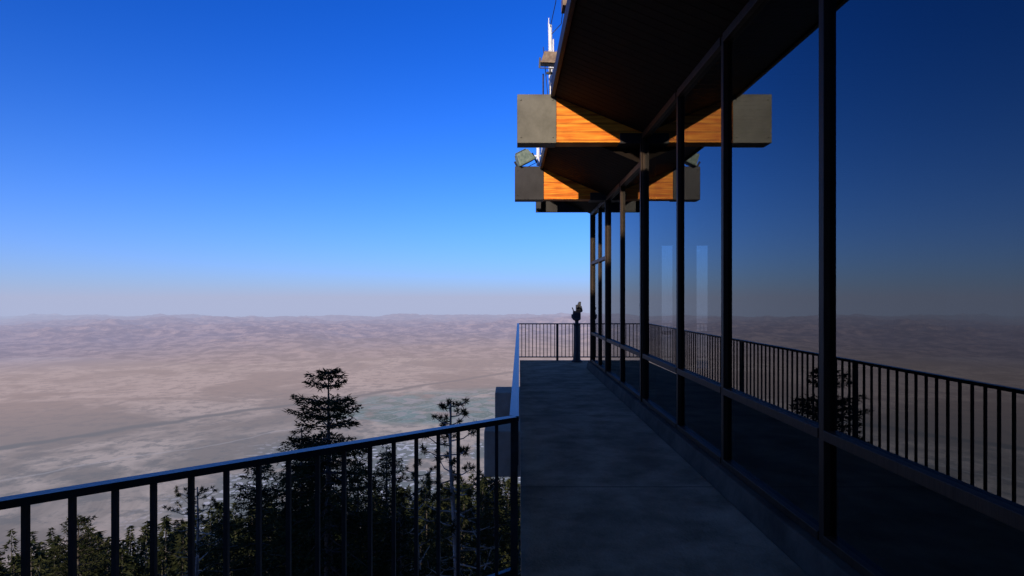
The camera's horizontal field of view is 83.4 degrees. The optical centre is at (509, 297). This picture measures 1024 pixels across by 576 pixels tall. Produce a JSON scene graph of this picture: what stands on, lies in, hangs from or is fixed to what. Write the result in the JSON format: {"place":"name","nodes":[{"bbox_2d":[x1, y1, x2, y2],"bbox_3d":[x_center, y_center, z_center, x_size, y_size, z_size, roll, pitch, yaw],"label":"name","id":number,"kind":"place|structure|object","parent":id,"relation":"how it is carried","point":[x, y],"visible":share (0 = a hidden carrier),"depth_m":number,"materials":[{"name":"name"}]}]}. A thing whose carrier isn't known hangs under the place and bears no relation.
{"place":"outdoors","nodes":[
{"label":"outdoors","id":0,"kind":"place"},
{"bbox_2d":[0,301,589,570],"bbox_3d":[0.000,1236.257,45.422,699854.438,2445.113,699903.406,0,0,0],"label":"ground","id":1,"kind":"structure","parent":0,"point":[67,421],"depth_m":12284.47,"materials":[{"name":"beige sand"}]},
{"bbox_2d":[40,514,126,575],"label":"fir tree","id":2,"kind":"object","parent":1,"relation":"on","point":[84,539],"visible":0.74,"depth_m":24.00,"materials":[{"name":"green plant"}]},
{"bbox_2d":[145,485,237,575],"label":"pine tree","id":3,"kind":"object","parent":1,"relation":"on","point":[198,537],"visible":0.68,"depth_m":21.92,"materials":[{"name":"green plant"}]},
{"bbox_2d":[196,515,255,575],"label":"fir tree","id":4,"kind":"object","parent":1,"relation":"on","point":[218,548],"visible":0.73,"depth_m":18.99,"materials":[{"name":"green plant"}]},
{"bbox_2d":[218,464,298,575],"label":"fir tree","id":5,"kind":"object","parent":1,"relation":"on","point":[250,527],"visible":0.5,"depth_m":21.77,"materials":[{"name":"green plant"}]},
{"bbox_2d":[0,470,520,575],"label":"distant forest","id":6,"kind":"object","parent":1,"relation":"on","point":[133,563],"visible":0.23,"depth_m":57.03,"materials":[{"name":"green plant"}]},
{"bbox_2d":[246,424,355,575],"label":"fir tree","id":7,"kind":"object","parent":1,"relation":"on","point":[282,503],"visible":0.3,"depth_m":16.82,"materials":[{"name":"green plant"}]},
{"bbox_2d":[262,437,367,574],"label":"fir tree","id":8,"kind":"object","parent":1,"relation":"on","point":[297,462],"visible":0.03,"depth_m":20.97,"materials":[{"name":"green plant"}]},
{"bbox_2d":[251,366,425,575],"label":"fir tree","id":9,"kind":"object","parent":1,"relation":"on","point":[328,550],"visible":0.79,"depth_m":16.22,"materials":[{"name":"green plant"}]},
{"bbox_2d":[332,455,390,575],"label":"fir tree","id":10,"kind":"object","parent":1,"relation":"on","point":[374,485],"visible":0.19,"depth_m":18.97,"materials":[{"name":"green plant"}]},
{"bbox_2d":[360,445,424,575],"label":"fir tree","id":11,"kind":"object","parent":1,"relation":"on","point":[386,499],"visible":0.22,"depth_m":23.92,"materials":[{"name":"green plant"}]},
{"bbox_2d":[375,458,449,575],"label":"pine tree","id":12,"kind":"object","parent":1,"relation":"on","point":[410,497],"visible":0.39,"depth_m":19.96,"materials":[{"name":"green plant"}]},
{"bbox_2d":[411,518,453,575],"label":"fir tree","id":13,"kind":"object","parent":1,"relation":"on","point":[428,538],"visible":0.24,"depth_m":24.98,"materials":[{"name":"green plant"}]},
{"bbox_2d":[440,532,474,575],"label":"fir tree","id":14,"kind":"object","parent":1,"relation":"on","point":[449,573],"visible":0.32,"depth_m":18.93,"materials":[{"name":"green plant"}]},
{"bbox_2d":[419,397,502,575],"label":"pine tree","id":15,"kind":"object","parent":1,"relation":"on","point":[451,493],"visible":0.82,"depth_m":13.88,"materials":[{"name":"green plant"}]},
{"bbox_2d":[426,500,520,575],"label":"pine tree","id":16,"kind":"object","parent":1,"relation":"on","point":[501,543],"visible":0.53,"depth_m":14.84,"materials":[{"name":"green plant"}]},
{"bbox_2d":[465,477,520,574],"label":"fir tree","id":17,"kind":"object","parent":1,"relation":"on","point":[484,535],"visible":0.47,"depth_m":21.93,"materials":[{"name":"green plant"}]},
{"bbox_2d":[484,360,807,575],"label":"walkway","id":18,"kind":"structure","parent":1,"relation":"on","point":[611,484],"depth_m":4.92,"materials":[{"name":"concrete"}]},
{"bbox_2d":[0,323,589,575],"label":"metal railing","id":19,"kind":"object","parent":18,"relation":"on","point":[26,501],"visible":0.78,"depth_m":2.66,"materials":[{"name":"metal"}]},
{"bbox_2d":[571,302,582,361],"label":"coin operated binoculars","id":20,"kind":"object","parent":18,"relation":"on","point":[576,316],"visible":1,"depth_m":15.03,"materials":[{"name":"black metal"}]},
{"bbox_2d":[586,361,862,575],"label":"curb","id":21,"kind":"structure","parent":18,"relation":"on","point":[806,552],"depth_m":4.48,"materials":[{"name":"concrete"}]},
{"bbox_2d":[590,0,1023,575],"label":"window frames","id":22,"kind":"structure","parent":21,"relation":"on","point":[1001,511],"depth_m":4.53,"materials":[{"name":"black metal"}]},
{"bbox_2d":[593,0,1023,575],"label":"window panes","id":23,"kind":"object","parent":22,"relation":"in","point":[927,235],"visible":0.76,"depth_m":3.20,"materials":[{"name":"glass"}]},
{"bbox_2d":[0,312,589,363],"bbox_3d":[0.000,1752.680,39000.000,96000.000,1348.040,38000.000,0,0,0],"label":"distant mountains","id":24,"kind":"structure","parent":0,"point":[194,338],"depth_m":28729.87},
{"bbox_2d":[0,0,589,301],"label":"sky","id":25,"kind":"structure","parent":0,"point":[151,150],"materials":[{"name":"blue"}]},
{"bbox_2d":[617,133,641,147],"bbox_3d":[1.770,-2.310,8.495,0.320,0.150,0.290,0,0,0],"label":"roof beam bracket","id":26,"kind":"object","parent":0,"point":[630,140],"visible":0.83,"depth_m":8.35,"materials":[{"name":"black metal"}]},
{"bbox_3d":[5.900,-0.330,2.750,7.400,4.040,21.500,0,0,0],"label":"interior","id":27,"kind":"object","parent":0,"visible":0},
{"bbox_2d":[543,147,639,213],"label":"roof","id":28,"kind":"structure","parent":27,"relation":"on","point":[605,170],"depth_m":9.95,"materials":[{"name":"brown wood"}]},
{"bbox_2d":[543,169,606,200],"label":"roof beam","id":29,"kind":"structure","parent":28,"relation":"attached to","point":[557,187],"depth_m":11.44,"materials":[{"name":"brown wood"}]},
{"bbox_2d":[514,148,536,166],"bbox_3d":[0.315,-2.732,11.515,0.438,0.430,0.324,-28,9,-9],"label":"floodlight","id":30,"kind":"object","parent":29,"relation":"attached to","point":[525,156],"visible":0.97,"depth_m":11.39,"materials":[{"name":"metal"}]},
{"bbox_2d":[515,166,543,201],"bbox_3d":[0.397,-2.270,11.565,0.574,0.664,0.274,0,0,0],"label":"roof beam end cap","id":31,"kind":"object","parent":29,"relation":"attached to","point":[529,183],"visible":0.89,"depth_m":11.43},
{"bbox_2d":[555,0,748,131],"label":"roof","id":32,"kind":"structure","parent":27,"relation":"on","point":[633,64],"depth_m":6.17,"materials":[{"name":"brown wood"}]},
{"bbox_2d":[536,0,586,212],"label":"fascia","id":33,"kind":"structure","parent":32,"relation":"attached to","point":[551,207],"depth_m":7.78,"materials":[{"name":"metal"}]},
{"bbox_2d":[534,148,541,165],"bbox_3d":[0.625,-3.050,11.842,0.250,0.700,0.155,0,0,0],"label":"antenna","id":34,"kind":"object","parent":33,"relation":"attached to","point":[538,153],"visible":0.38,"depth_m":11.78,"materials":[{"name":"white metal"}]},
{"bbox_2d":[546,18,553,93],"bbox_3d":[0.619,-3.550,8.736,0.117,1.400,0.096,0,0,0],"label":"antenna pole","id":35,"kind":"object","parent":33,"relation":"on","point":[550,48],"visible":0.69,"depth_m":8.72,"materials":[{"name":"white metal"}]},
{"bbox_2d":[539,50,556,72],"bbox_3d":[0.596,-3.402,8.310,0.336,0.295,0.238,4,8,4],"label":"floodlight","id":36,"kind":"object","parent":35,"relation":"attached to","point":[548,58],"visible":0.9,"depth_m":8.22,"materials":[{"name":"brown metal"}]},
{"bbox_2d":[561,0,566,13],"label":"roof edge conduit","id":37,"kind":"object","parent":33,"relation":"attached to","point":[563,4],"visible":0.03,"depth_m":6.51,"materials":[{"name":"metal"}]},
{"bbox_2d":[555,97,642,146],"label":"roof beam","id":38,"kind":"structure","parent":33,"relation":"attached to","point":[577,126],"depth_m":8.37,"materials":[{"name":"brown wood"}]},
{"bbox_2d":[517,94,555,147],"bbox_3d":[0.400,-2.598,8.495,0.569,0.709,0.274,0,0,0],"label":"roof beam end cap","id":39,"kind":"object","parent":38,"relation":"attached to","point":[536,120],"visible":0.92,"depth_m":8.36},
{"bbox_2d":[542,1,562,93],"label":"electrical cable","id":40,"kind":"object","parent":38,"relation":"attached to","point":[543,53],"visible":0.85,"depth_m":8.49,"materials":[{"name":"black rubber"}]}
]}

